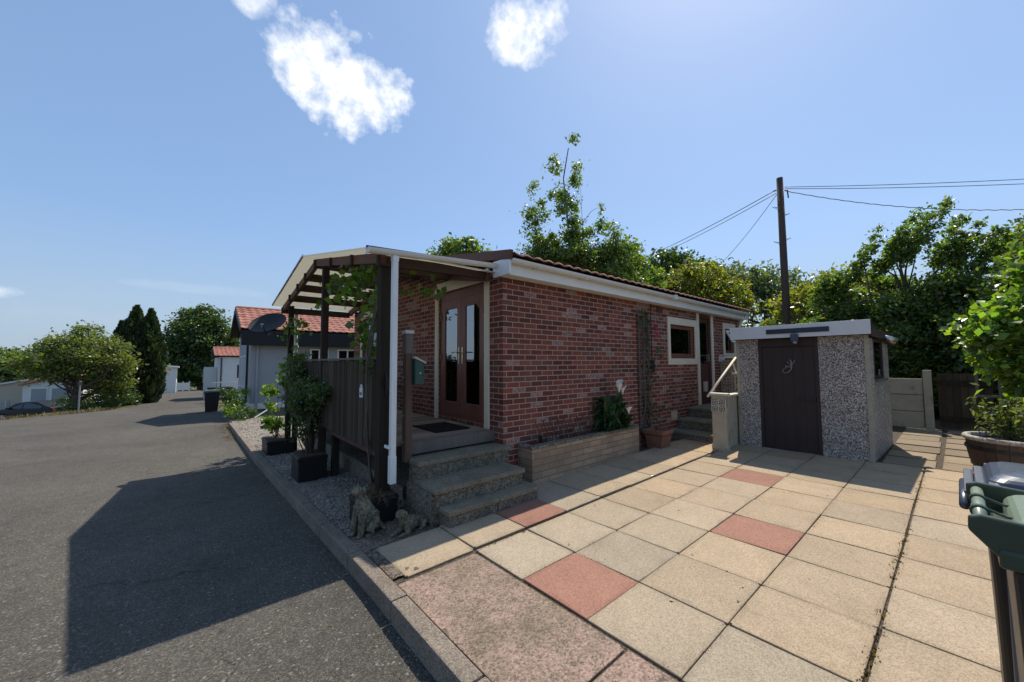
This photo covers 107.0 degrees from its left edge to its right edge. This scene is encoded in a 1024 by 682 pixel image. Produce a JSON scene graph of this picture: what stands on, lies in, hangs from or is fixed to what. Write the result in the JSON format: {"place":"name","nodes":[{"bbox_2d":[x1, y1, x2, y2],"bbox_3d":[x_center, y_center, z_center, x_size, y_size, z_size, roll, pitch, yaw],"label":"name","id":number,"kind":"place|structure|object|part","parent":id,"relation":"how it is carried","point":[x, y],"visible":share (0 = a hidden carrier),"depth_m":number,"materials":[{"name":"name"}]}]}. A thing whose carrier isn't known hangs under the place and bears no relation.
{"place":"outdoors","nodes":[
{"label":"outdoors","id":0,"kind":"place"},
{"bbox_2d":[0,389,436,681],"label":"road","id":1,"kind":"structure","parent":0,"point":[128,574],"depth_m":3.39,"materials":[{"name":"grey asphalt"}]},
{"bbox_2d":[204,389,219,411],"bbox_3d":[-15.045,2.990,18.981,0.640,1.081,0.625,3,-4,-40],"label":"wheelie bin","id":2,"kind":"object","parent":1,"relation":"on","point":[211,398],"visible":1,"depth_m":18.79,"materials":[{"name":"black plastic"}]},
{"bbox_2d":[207,387,218,389],"bbox_3d":[-20.196,3.643,25.600,0.640,1.081,0.625,3,-4,-40],"label":"wheelie bin","id":3,"kind":"object","parent":1,"relation":"on","point":[210,388],"visible":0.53,"depth_m":25.37,"materials":[{"name":"black plastic"}]},
{"bbox_2d":[228,431,429,681],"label":"kerb grit","id":4,"kind":"object","parent":1,"relation":"on","point":[331,567],"visible":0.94,"depth_m":3.25,"materials":[{"name":"grey gravel"}]},
{"bbox_2d":[214,387,237,404],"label":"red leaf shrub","id":5,"kind":"object","parent":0,"point":[223,391],"visible":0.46,"depth_m":23.82,"materials":[{"name":"plant"}]},
{"bbox_2d":[230,416,405,535],"bbox_3d":[-5.287,2.452,9.510,1.984,0.420,13.660,3,-4,-40],"label":"gravel bed","id":6,"kind":"object","parent":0,"point":[338,502],"visible":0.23,"depth_m":5.70,"materials":[{"name":"grey gravel"}]},
{"bbox_2d":[261,434,294,455],"bbox_3d":[-5.177,2.293,8.371,0.524,0.312,0.774,3,-4,-40],"label":"plant pot","id":7,"kind":"object","parent":6,"relation":"on","point":[272,445],"visible":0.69,"depth_m":8.12,"materials":[{"name":"black plastic"}]},
{"bbox_2d":[257,362,287,437],"bbox_3d":[-5.371,1.343,8.578,0.673,1.722,1.155,3,-4,-40],"label":"potted vine","id":8,"kind":"object","parent":7,"relation":"in","point":[271,424],"visible":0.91,"depth_m":8.38,"materials":[{"name":"green plant"}]},
{"bbox_2d":[291,449,327,482],"bbox_3d":[-3.244,1.987,6.058,0.434,0.392,0.524,3,-4,-40],"label":"plant pot","id":9,"kind":"object","parent":6,"relation":"on","point":[307,467],"visible":0.8,"depth_m":5.89,"materials":[{"name":"black plastic"}]},
{"bbox_2d":[277,349,331,452],"bbox_3d":[-3.606,0.982,6.512,0.803,1.743,2.831,3,-4,-40],"label":"leafy shrub","id":10,"kind":"object","parent":9,"relation":"in","point":[308,395],"visible":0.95,"depth_m":6.11,"materials":[{"name":"green plant"}]},
{"bbox_2d":[348,489,398,522],"bbox_3d":[-1.504,1.802,4.119,0.424,0.292,0.364,3,-4,-40],"label":"plant pot","id":11,"kind":"object","parent":6,"relation":"on","point":[387,514],"visible":0.46,"depth_m":4.05,"materials":[{"name":"black plastic"}]},
{"bbox_2d":[334,477,406,512],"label":"dry grass","id":12,"kind":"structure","parent":11,"relation":"in","point":[373,487],"depth_m":4.05,"materials":[{"name":"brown plant"}]},
{"bbox_2d":[272,245,497,492],"bbox_3d":[-2.802,0.467,6.757,1.735,3.806,6.177,3,-4,-40],"label":"deck canopy","id":13,"kind":"object","parent":6,"relation":"on","point":[302,287],"visible":0.84,"depth_m":4.65,"materials":[{"name":"white wood"}]},
{"bbox_2d":[287,357,375,451],"bbox_3d":[-3.236,0.854,6.368,0.090,1.100,5.336,3,-4,-40],"label":"deck fence","id":14,"kind":"object","parent":13,"relation":"attached to","point":[343,412],"visible":0.48,"depth_m":5.19,"materials":[{"name":"brown wood"}]},
{"bbox_2d":[359,384,362,397],"bbox_3d":[-1.885,0.623,4.734,0.017,0.163,0.110,3,-4,-40],"label":"number plaque","id":15,"kind":"object","parent":14,"relation":"attached to","point":[361,391],"visible":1,"depth_m":4.72,"materials":[{"name":"white ceramic"}]},
{"bbox_2d":[275,255,446,488],"bbox_3d":[-3.135,0.534,6.817,1.244,3.170,6.253,3,-4,-40],"label":"grape vine","id":16,"kind":"object","parent":13,"relation":"attached to","point":[367,276],"visible":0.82,"depth_m":4.87,"materials":[{"name":"green plant"}]},
{"bbox_2d":[346,519,471,579],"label":"worn ground","id":17,"kind":"structure","parent":0,"point":[381,537],"depth_m":3.51,"materials":[{"name":"grey concrete"},{"name":"gravel"}]},
{"bbox_2d":[349,485,385,539],"bbox_3d":[-1.429,1.658,3.750,0.339,0.492,0.282,3,-4,-40],"label":"dog statue","id":18,"kind":"object","parent":17,"relation":"on","point":[365,515],"visible":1,"depth_m":3.65,"materials":[{"name":"stone"}]},
{"bbox_2d":[390,509,427,538],"bbox_3d":[-1.010,1.763,3.778,0.229,0.255,0.440,-2,-4,30],"label":"dog statue","id":19,"kind":"object","parent":17,"relation":"on","point":[408,524],"visible":0.91,"depth_m":3.67,"materials":[{"name":"stone"}]},
{"bbox_2d":[3,384,997,550],"bbox_3d":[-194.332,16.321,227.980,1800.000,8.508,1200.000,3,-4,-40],"label":"ground","id":20,"kind":"structure","parent":0,"point":[221,405],"depth_m":24.16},
{"bbox_2d":[0,401,5,409],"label":"grey fence","id":21,"kind":"object","parent":20,"relation":"on","point":[3,406],"visible":0.36,"depth_m":29.18,"materials":[{"name":"grey"}]},
{"bbox_2d":[0,345,33,382],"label":"leafy tree","id":22,"kind":"object","parent":20,"relation":"on","point":[6,378],"visible":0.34,"depth_m":34.83,"materials":[{"name":"green plant"}]},
{"bbox_2d":[0,379,34,407],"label":"cream outbuilding","id":23,"kind":"structure","parent":20,"relation":"on","point":[11,393],"depth_m":31.40,"materials":[{"name":"beige paint"}]},
{"bbox_2d":[0,400,9,407],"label":"door","id":24,"kind":"structure","parent":23,"relation":"in","point":[7,401],"depth_m":31.23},
{"bbox_2d":[0,400,67,419],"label":"parked car","id":25,"kind":"object","parent":20,"relation":"on","point":[28,408],"visible":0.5,"depth_m":28.21,"materials":[{"name":"paint"}]},
{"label":"side window","id":26,"kind":"part","parent":25,"relation":"part of","materials":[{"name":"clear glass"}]},
{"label":"side window","id":27,"kind":"part","parent":25,"relation":"part of","materials":[{"name":"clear glass"}]},
{"bbox_2d":[2,341,70,376],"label":"leafy tree","id":28,"kind":"object","parent":20,"relation":"on","point":[26,357],"visible":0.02,"depth_m":36.70,"materials":[{"name":"green plant"}]},
{"bbox_2d":[17,377,100,402],"bbox_3d":[-40.041,5.095,34.224,3.700,4.100,6.500,2,-4,-31],"label":"white bungalow","id":29,"kind":"object","parent":20,"relation":"on","point":[33,391],"visible":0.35,"depth_m":31.41,"materials":[{"name":"white paint"}]},
{"bbox_2d":[29,388,47,401],"bbox_3d":[-39.134,4.449,31.325,1.000,1.150,0.050,2,-4,-31],"label":"window","id":30,"kind":"structure","parent":29,"relation":"in","point":[36,394],"depth_m":31.30,"materials":[{"name":"grey glass"}]},
{"bbox_2d":[50,387,72,399],"bbox_3d":[-37.961,4.485,32.040,1.450,1.150,0.050,2,-4,-31],"label":"window","id":31,"kind":"structure","parent":29,"relation":"in","point":[55,392],"depth_m":31.85,"materials":[{"name":"white plastic"}]},
{"bbox_2d":[0,320,148,413],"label":"spreading tree","id":32,"kind":"object","parent":20,"relation":"on","point":[59,366],"visible":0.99,"depth_m":22.28,"materials":[{"name":"green plant"}]},
{"bbox_2d":[78,381,81,410],"bbox_3d":[-23.027,3.042,20.154,0.140,1.850,0.105,3,-4,-40],"label":"sign post","id":33,"kind":"object","parent":20,"relation":"on","point":[79,383],"visible":0.78,"depth_m":20.16,"materials":[{"name":"metal"}]},
{"bbox_2d":[44,389,143,412],"bbox_3d":[-25.999,3.746,23.684,4.287,1.788,4.025,-2,-4,23],"label":"verge shrub","id":34,"kind":"object","parent":20,"relation":"on","point":[106,402],"visible":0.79,"depth_m":23.54,"materials":[{"name":"green plant"}]},
{"bbox_2d":[100,320,128,406],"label":"conifer","id":35,"kind":"object","parent":20,"relation":"on","point":[117,329],"visible":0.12,"depth_m":26.80,"materials":[{"name":"green plant"}]},
{"bbox_2d":[0,407,236,440],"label":"verge grass","id":36,"kind":"structure","parent":20,"relation":"on","point":[63,412],"depth_m":18.62,"materials":[{"name":"green plant"}]},
{"bbox_2d":[109,304,153,405],"bbox_3d":[-27.019,0.994,27.176,2.690,7.395,2.737,3,-4,-40],"label":"conifer","id":37,"kind":"object","parent":20,"relation":"on","point":[129,329],"visible":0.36,"depth_m":26.70,"materials":[{"name":"green plant"}]},
{"bbox_2d":[128,307,169,403],"bbox_3d":[-26.057,1.077,27.201,2.201,7.066,2.238,3,-4,-40],"label":"conifer","id":38,"kind":"object","parent":20,"relation":"on","point":[149,333],"visible":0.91,"depth_m":26.86,"materials":[{"name":"green plant"}]},
{"bbox_2d":[164,366,179,392],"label":"white cabin","id":39,"kind":"object","parent":20,"relation":"on","point":[171,378],"visible":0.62,"depth_m":46.00,"materials":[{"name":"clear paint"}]},
{"bbox_2d":[176,381,189,392],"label":"porch railing","id":40,"kind":"object","parent":20,"relation":"on","point":[182,385],"visible":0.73,"depth_m":46.65,"materials":[{"name":"white plastic"}]},
{"bbox_2d":[160,303,239,389],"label":"oak tree","id":41,"kind":"object","parent":20,"relation":"on","point":[193,336],"visible":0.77,"depth_m":54.53,"materials":[{"name":"green plant"}]},
{"bbox_2d":[203,346,239,399],"bbox_3d":[-23.445,3.022,33.748,6.350,4.950,6.570,3,-4,-40],"label":"park home","id":42,"kind":"object","parent":20,"relation":"on","point":[225,368],"visible":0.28,"depth_m":30.53,"materials":[{"name":"paint"}]},
{"bbox_2d":[236,364,238,378],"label":"window","id":43,"kind":"structure","parent":42,"relation":"in","point":[237,365],"depth_m":30.79,"materials":[{"name":"white plastic"}]},
{"bbox_2d":[212,381,237,396],"bbox_3d":[-22.085,3.797,29.633,2.250,1.220,0.070,3,-4,-40],"label":"white railing","id":44,"kind":"object","parent":20,"relation":"on","point":[224,383],"visible":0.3,"depth_m":29.43,"materials":[{"name":"plastic"}]},
{"bbox_2d":[221,386,232,401],"bbox_3d":[-19.624,3.668,26.085,0.640,1.081,0.625,3,-4,-40],"label":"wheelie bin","id":45,"kind":"object","parent":20,"relation":"on","point":[228,390],"visible":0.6,"depth_m":25.94,"materials":[{"name":"black plastic"}]},
{"bbox_2d":[219,386,257,417],"bbox_3d":[-10.856,2.424,14.939,1.052,1.221,1.735,1,-3,-19],"label":"garden shrub","id":46,"kind":"object","parent":20,"relation":"on","point":[231,408],"visible":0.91,"depth_m":14.92,"materials":[{"name":"green plant"}]},
{"bbox_2d":[230,404,258,420],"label":"flowering shrub","id":47,"kind":"object","parent":20,"relation":"on","point":[244,415],"visible":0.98,"depth_m":14.33,"materials":[{"name":"green plant"}]},
{"bbox_2d":[229,306,354,417],"bbox_3d":[-9.055,1.291,20.995,10.345,5.570,5.705,3,-4,-40],"label":"park home","id":48,"kind":"object","parent":20,"relation":"on","point":[261,355],"visible":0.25,"depth_m":16.87,"materials":[{"name":"pale painted render"},{"name":"red clay tile"},{"name":"dark glass"}]},
{"bbox_2d":[238,356,242,386],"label":"window","id":49,"kind":"structure","parent":48,"relation":"in","point":[241,357],"depth_m":18.73,"materials":[{"name":"white plastic"}]},
{"bbox_2d":[242,355,245,388],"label":"window","id":50,"kind":"structure","parent":48,"relation":"in","point":[244,357],"depth_m":17.54,"materials":[{"name":"white plastic"}]},
{"bbox_2d":[248,313,285,335],"bbox_3d":[-5.193,-0.363,8.082,0.700,0.540,0.633,-2,-4,24],"label":"satellite dish","id":51,"kind":"object","parent":48,"relation":"attached to","point":[265,323],"visible":1,"depth_m":8.13,"materials":[{"name":"black metal"}]},
{"bbox_2d":[310,349,328,358],"bbox_3d":[-9.074,0.974,17.822,0.800,1.200,0.050,3,-4,-40],"label":"window","id":52,"kind":"structure","parent":48,"relation":"in","point":[316,352],"depth_m":17.75,"materials":[{"name":"white plastic"}]},
{"bbox_2d":[337,349,353,360],"bbox_3d":[-8.103,1.017,18.647,0.950,1.200,0.050,3,-4,-40],"label":"window","id":53,"kind":"structure","parent":48,"relation":"in","point":[341,353],"depth_m":18.59,"materials":[{"name":"white plastic"}]},
{"bbox_2d":[228,423,490,681],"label":"kerb","id":54,"kind":"structure","parent":20,"relation":"on","point":[440,655],"depth_m":2.70,"materials":[{"name":"concrete"}]},
{"bbox_2d":[291,409,494,499],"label":"timber deck","id":55,"kind":"structure","parent":20,"relation":"on","point":[344,453],"depth_m":5.55,"materials":[{"name":"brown wood"}]},
{"bbox_2d":[413,422,469,432],"bbox_3d":[-1.011,1.220,5.377,0.540,0.013,0.700,3,-4,-40],"label":"doormat","id":56,"kind":"object","parent":55,"relation":"on","point":[438,427],"visible":1,"depth_m":5.30,"materials":[{"name":"black rubber"}]},
{"bbox_2d":[425,232,497,255],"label":"tree","id":57,"kind":"object","parent":20,"relation":"on","point":[455,246],"visible":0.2,"depth_m":24.43,"materials":[{"name":"green plant"}]},
{"bbox_2d":[406,441,539,527],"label":"concrete steps","id":58,"kind":"structure","parent":20,"relation":"on","point":[453,487],"depth_m":4.21,"materials":[{"name":"grey concrete"}]},
{"bbox_2d":[402,330,413,462],"bbox_3d":[-1.199,0.623,4.339,0.106,1.492,0.116,3,-4,-40],"label":"deck end post","id":59,"kind":"object","parent":58,"relation":"on","point":[407,349],"visible":0.96,"depth_m":4.31,"materials":[{"name":"brown wood"}]},
{"bbox_2d":[412,356,425,384],"bbox_3d":[-1.096,0.340,4.398,0.140,0.323,0.170,3,-4,-40],"label":"mailbox","id":60,"kind":"object","parent":59,"relation":"attached to","point":[418,371],"visible":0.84,"depth_m":4.33,"materials":[{"name":"green metal"}]},
{"bbox_2d":[354,249,750,465],"bbox_3d":[1.185,0.596,10.078,8.675,4.186,6.576,3,-4,-40],"label":"brick bungalow","id":61,"kind":"object","parent":20,"relation":"on","point":[514,349],"visible":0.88,"depth_m":6.16,"materials":[{"name":"brick"}]},
{"bbox_2d":[360,311,376,356],"bbox_3d":[-3.124,0.025,8.680,0.128,1.460,1.650,3,-4,-40],"label":"window","id":62,"kind":"structure","parent":61,"relation":"in","point":[375,334],"depth_m":9.11,"materials":[{"name":"white wood"}]},
{"bbox_2d":[434,268,489,428],"bbox_3d":[-0.787,0.131,5.897,0.160,2.250,1.520,3,-4,-40],"label":"patio door","id":63,"kind":"structure","parent":61,"relation":"in","point":[465,307],"depth_m":5.83,"materials":[{"name":"brown wood"}]},
{"bbox_2d":[637,313,652,431],"bbox_3d":[2.551,0.592,7.275,0.460,2.260,0.037,3,-4,-40],"label":"wall trellis","id":64,"kind":"object","parent":61,"relation":"attached to","point":[640,370],"depth_m":7.21,"materials":[{"name":"brown wood"}]},
{"bbox_2d":[635,305,669,428],"bbox_3d":[2.704,0.683,7.285,1.049,2.731,0.326,3,-4,-40],"label":"climbing rose","id":65,"kind":"object","parent":64,"relation":"attached to","point":[649,364],"visible":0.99,"depth_m":7.24,"materials":[{"name":"green plant"}]},
{"bbox_2d":[667,316,697,364],"bbox_3d":[3.766,0.014,8.449,1.370,1.020,0.128,3,-4,-40],"label":"window","id":66,"kind":"structure","parent":61,"relation":"in","point":[679,338],"depth_m":8.44,"materials":[{"name":"white wood"}]},
{"bbox_2d":[696,313,714,404],"bbox_3d":[4.640,0.467,9.165,0.900,2.210,0.130,3,-4,-40],"label":"side door","id":67,"kind":"structure","parent":61,"relation":"in","point":[703,337],"depth_m":9.21,"materials":[{"name":"plastic"}]},
{"bbox_2d":[719,354,736,392],"bbox_3d":[5.664,0.908,9.281,0.100,1.165,1.020,3,-4,-40],"label":"pierced screen","id":68,"kind":"object","parent":61,"relation":"attached to","point":[731,380],"visible":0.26,"depth_m":9.52,"materials":[{"name":"beige concrete"}]},
{"bbox_2d":[722,323,735,357],"bbox_3d":[5.839,-0.005,10.097,0.840,0.930,0.309,3,-4,-40],"label":"window","id":69,"kind":"structure","parent":61,"relation":"in","point":[727,343],"depth_m":10.12,"materials":[{"name":"white wood"}]},
{"bbox_2d":[517,425,638,484],"bbox_3d":[1.149,1.717,5.860,2.574,0.564,0.299,3,-4,-40],"label":"brick planter","id":70,"kind":"object","parent":20,"relation":"on","point":[545,461],"visible":0.9,"depth_m":5.47,"materials":[{"name":"buff brick"},{"name":"dark soil"}]},
{"bbox_2d":[535,412,594,443],"bbox_3d":[0.836,1.310,5.725,1.343,0.371,0.030,3,-4,-40],"label":"willow trellis","id":71,"kind":"object","parent":70,"relation":"in","point":[566,427],"visible":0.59,"depth_m":5.69,"materials":[{"name":"brown wood"}]},
{"bbox_2d":[589,379,638,432],"bbox_3d":[1.712,1.079,6.258,1.096,0.875,0.510,3,-4,-40],"label":"calla lily","id":72,"kind":"object","parent":70,"relation":"in","point":[612,413],"visible":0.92,"depth_m":6.20,"materials":[{"name":"green plant"}]},
{"bbox_2d":[515,132,654,284],"bbox_3d":[3.073,-3.787,17.945,6.946,12.777,3.644,-1,-3,10],"label":"birch tree","id":73,"kind":"object","parent":20,"relation":"on","point":[578,251],"visible":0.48,"depth_m":17.48,"materials":[{"name":"green plant"}]},
{"bbox_2d":[613,238,679,289],"bbox_3d":[5.726,-1.223,19.360,5.062,7.707,3.475,-1,-3,14],"label":"back tree","id":74,"kind":"object","parent":20,"relation":"on","point":[651,274],"visible":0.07,"depth_m":18.57,"materials":[{"name":"green plant"}]},
{"bbox_2d":[646,245,724,282],"bbox_3d":[11.673,-2.100,27.798,6.187,10.383,7.293,3,-4,-40],"label":"round tree","id":75,"kind":"object","parent":20,"relation":"on","point":[671,258],"visible":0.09,"depth_m":27.13,"materials":[{"name":"green plant"}]},
{"bbox_2d":[671,403,712,442],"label":"side steps","id":76,"kind":"structure","parent":20,"relation":"on","point":[695,424],"depth_m":7.81,"materials":[{"name":"concrete"}]},
{"bbox_2d":[663,257,765,327],"bbox_3d":[9.521,-0.876,19.821,4.846,7.030,6.155,3,-4,-40],"label":"golden tree","id":77,"kind":"object","parent":20,"relation":"on","point":[694,281],"visible":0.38,"depth_m":19.13,"materials":[{"name":"green plant"}]},
{"bbox_2d":[699,256,813,327],"bbox_3d":[14.204,-1.322,21.968,5.040,8.012,8.338,3,-4,-40],"label":"willow tree","id":78,"kind":"object","parent":20,"relation":"on","point":[762,281],"visible":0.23,"depth_m":21.38,"materials":[{"name":"green plant"}]},
{"bbox_2d":[773,177,790,324],"bbox_3d":[9.356,-1.741,13.002,0.482,7.921,0.301,-3,-4,36],"label":"utility pole","id":79,"kind":"object","parent":20,"relation":"on","point":[785,292],"visible":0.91,"depth_m":13.01,"materials":[{"name":"wood"}]},
{"bbox_2d":[647,193,775,259],"bbox_3d":[7.960,-5.431,23.722,0.022,1.792,21.003,0,-3,-7],"label":"overhead wire","id":80,"kind":"object","parent":79,"relation":"attached to","point":[717,225],"visible":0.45,"depth_m":16.27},
{"bbox_2d":[649,190,775,255],"bbox_3d":[7.927,-5.572,23.768,0.026,1.808,21.087,0,-3,-7],"label":"overhead wire","id":81,"kind":"object","parent":79,"relation":"attached to","point":[718,221],"visible":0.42,"depth_m":15.94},
{"bbox_2d":[713,194,776,270],"bbox_3d":[11.583,-4.575,20.956,0.020,0.545,16.137,-1,-3,17],"label":"overhead wire","id":82,"kind":"object","parent":79,"relation":"attached to","point":[753,225],"visible":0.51,"depth_m":15.60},
{"bbox_2d":[785,184,1014,188],"bbox_3d":[16.116,-5.266,12.617,13.365,0.157,0.020,0,-3,4],"label":"overhead wire","id":83,"kind":"object","parent":79,"relation":"attached to","point":[891,187],"visible":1,"depth_m":12.86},
{"bbox_2d":[788,191,1023,210],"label":"overhead wire","id":84,"kind":"object","parent":79,"relation":"attached to","point":[903,206],"visible":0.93,"depth_m":12.45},
{"bbox_2d":[799,179,1022,186],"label":"overhead wire","id":85,"kind":"object","parent":79,"relation":"attached to","point":[903,184],"visible":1,"depth_m":12.84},
{"bbox_2d":[730,319,898,462],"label":"pebbledash shed","id":86,"kind":"structure","parent":20,"relation":"on","point":[820,388],"depth_m":6.30,"materials":[{"name":"concrete"}]},
{"bbox_2d":[872,338,887,381],"bbox_3d":[6.076,0.316,6.286,0.900,0.690,0.100,2,-4,-39],"label":"window","id":87,"kind":"structure","parent":86,"relation":"in","point":[877,344],"depth_m":6.33,"materials":[{"name":"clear glass"}]},
{"bbox_2d":[757,262,885,325],"bbox_3d":[12.498,-0.430,15.425,4.723,5.599,4.338,3,-4,-40],"label":"lime tree","id":88,"kind":"object","parent":20,"relation":"on","point":[801,295],"visible":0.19,"depth_m":15.32,"materials":[{"name":"green plant"}]},
{"bbox_2d":[746,304,945,366],"bbox_3d":[13.514,0.702,12.191,3.949,4.794,14.287,3,-4,-40],"label":"boundary hedge","id":89,"kind":"object","parent":20,"relation":"on","point":[778,321],"depth_m":15.03,"materials":[{"name":"green plant"}]},
{"bbox_2d":[784,195,1023,419],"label":"tall hedge","id":90,"kind":"object","parent":20,"relation":"on","point":[902,309],"visible":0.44,"depth_m":10.11,"materials":[{"name":"green plant"}]},
{"bbox_2d":[889,370,934,430],"bbox_3d":[8.166,1.359,8.900,0.130,1.370,2.320,3,-4,-40],"label":"concrete fence","id":91,"kind":"object","parent":20,"relation":"on","point":[912,405],"visible":0.44,"depth_m":8.22,"materials":[{"name":"grey concrete"}]},
{"bbox_2d":[933,258,1022,420],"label":"ivy tree","id":92,"kind":"object","parent":20,"relation":"on","point":[992,283],"visible":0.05,"depth_m":8.38,"materials":[{"name":"green plant"}]},
{"bbox_2d":[992,224,1023,283],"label":"overhanging tree","id":93,"kind":"object","parent":20,"relation":"on","point":[1013,247],"visible":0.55,"depth_m":7.17,"materials":[{"name":"green plant"}]},
{"bbox_2d":[0,0,1023,361],"label":"sky","id":94,"kind":"structure","parent":0,"point":[166,156],"materials":[{"name":"blue"}]},
{"bbox_2d":[398,554,677,681],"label":"pink concrete path","id":95,"kind":"structure","parent":0,"point":[491,622],"depth_m":2.27,"materials":[{"name":"pink concrete"}]},
{"bbox_2d":[364,420,1010,681],"bbox_3d":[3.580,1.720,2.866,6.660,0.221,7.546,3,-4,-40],"label":"paving","id":96,"kind":"structure","parent":0,"point":[939,624],"depth_m":3.02,"materials":[{"name":"beige concrete"}]},
{"bbox_2d":[642,427,673,448],"bbox_3d":[2.701,1.804,7.004,0.409,0.348,0.409,3,-4,-40],"label":"plant pot","id":97,"kind":"object","parent":96,"relation":"on","point":[659,437],"visible":0.93,"depth_m":6.90,"materials":[{"name":"ceramic"}]},
{"bbox_2d":[476,452,924,681],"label":"weeds","id":98,"kind":"object","parent":96,"relation":"on","point":[882,616],"visible":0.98,"depth_m":2.87,"materials":[{"name":"green plant"}]},
{"bbox_2d":[709,372,739,450],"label":"concrete pillar","id":99,"kind":"structure","parent":96,"relation":"on","point":[725,416],"depth_m":6.74,"materials":[{"name":"beige paint"}]},
{"bbox_2d":[707,357,735,398],"bbox_3d":[4.054,0.684,7.270,1.487,0.772,0.094,3,-4,-40],"label":"handrail","id":100,"kind":"object","parent":99,"relation":"attached to","point":[721,377],"visible":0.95,"depth_m":7.27,"materials":[{"name":"white metal"}]},
{"bbox_2d":[934,242,1023,419],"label":"bright shrub","id":101,"kind":"object","parent":96,"relation":"on","point":[997,329],"visible":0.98,"depth_m":5.95,"materials":[{"name":"green plant"}]},
{"bbox_2d":[959,462,1023,681],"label":"wheelie bin","id":102,"kind":"object","parent":96,"relation":"on","point":[1008,474],"visible":0.52,"depth_m":1.62,"materials":[{"name":"grey plastic"}]},
{"bbox_2d":[966,481,1023,681],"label":"wheelie bin","id":103,"kind":"object","parent":96,"relation":"on","point":[996,521],"visible":1,"depth_m":1.24,"materials":[{"name":"green plastic"}]},
{"bbox_2d":[882,427,973,472],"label":"garden path","id":104,"kind":"structure","parent":0,"point":[916,447],"depth_m":6.28,"materials":[{"name":"beige concrete"}]},
{"bbox_2d":[936,367,1002,429],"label":"timber gate","id":105,"kind":"structure","parent":104,"relation":"on","point":[964,418],"depth_m":7.83,"materials":[{"name":"brown wood"}]},
{"bbox_2d":[961,431,1023,466],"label":"half barrel","id":106,"kind":"object","parent":104,"relation":"on","point":[982,449],"visible":0.7,"depth_m":4.98,"materials":[{"name":"brown wood"}]},
{"bbox_2d":[965,395,1023,441],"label":"barrel plant","id":107,"kind":"object","parent":106,"relation":"on","point":[1012,410],"visible":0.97,"depth_m":5.11,"materials":[{"name":"green plant"}]}
]}

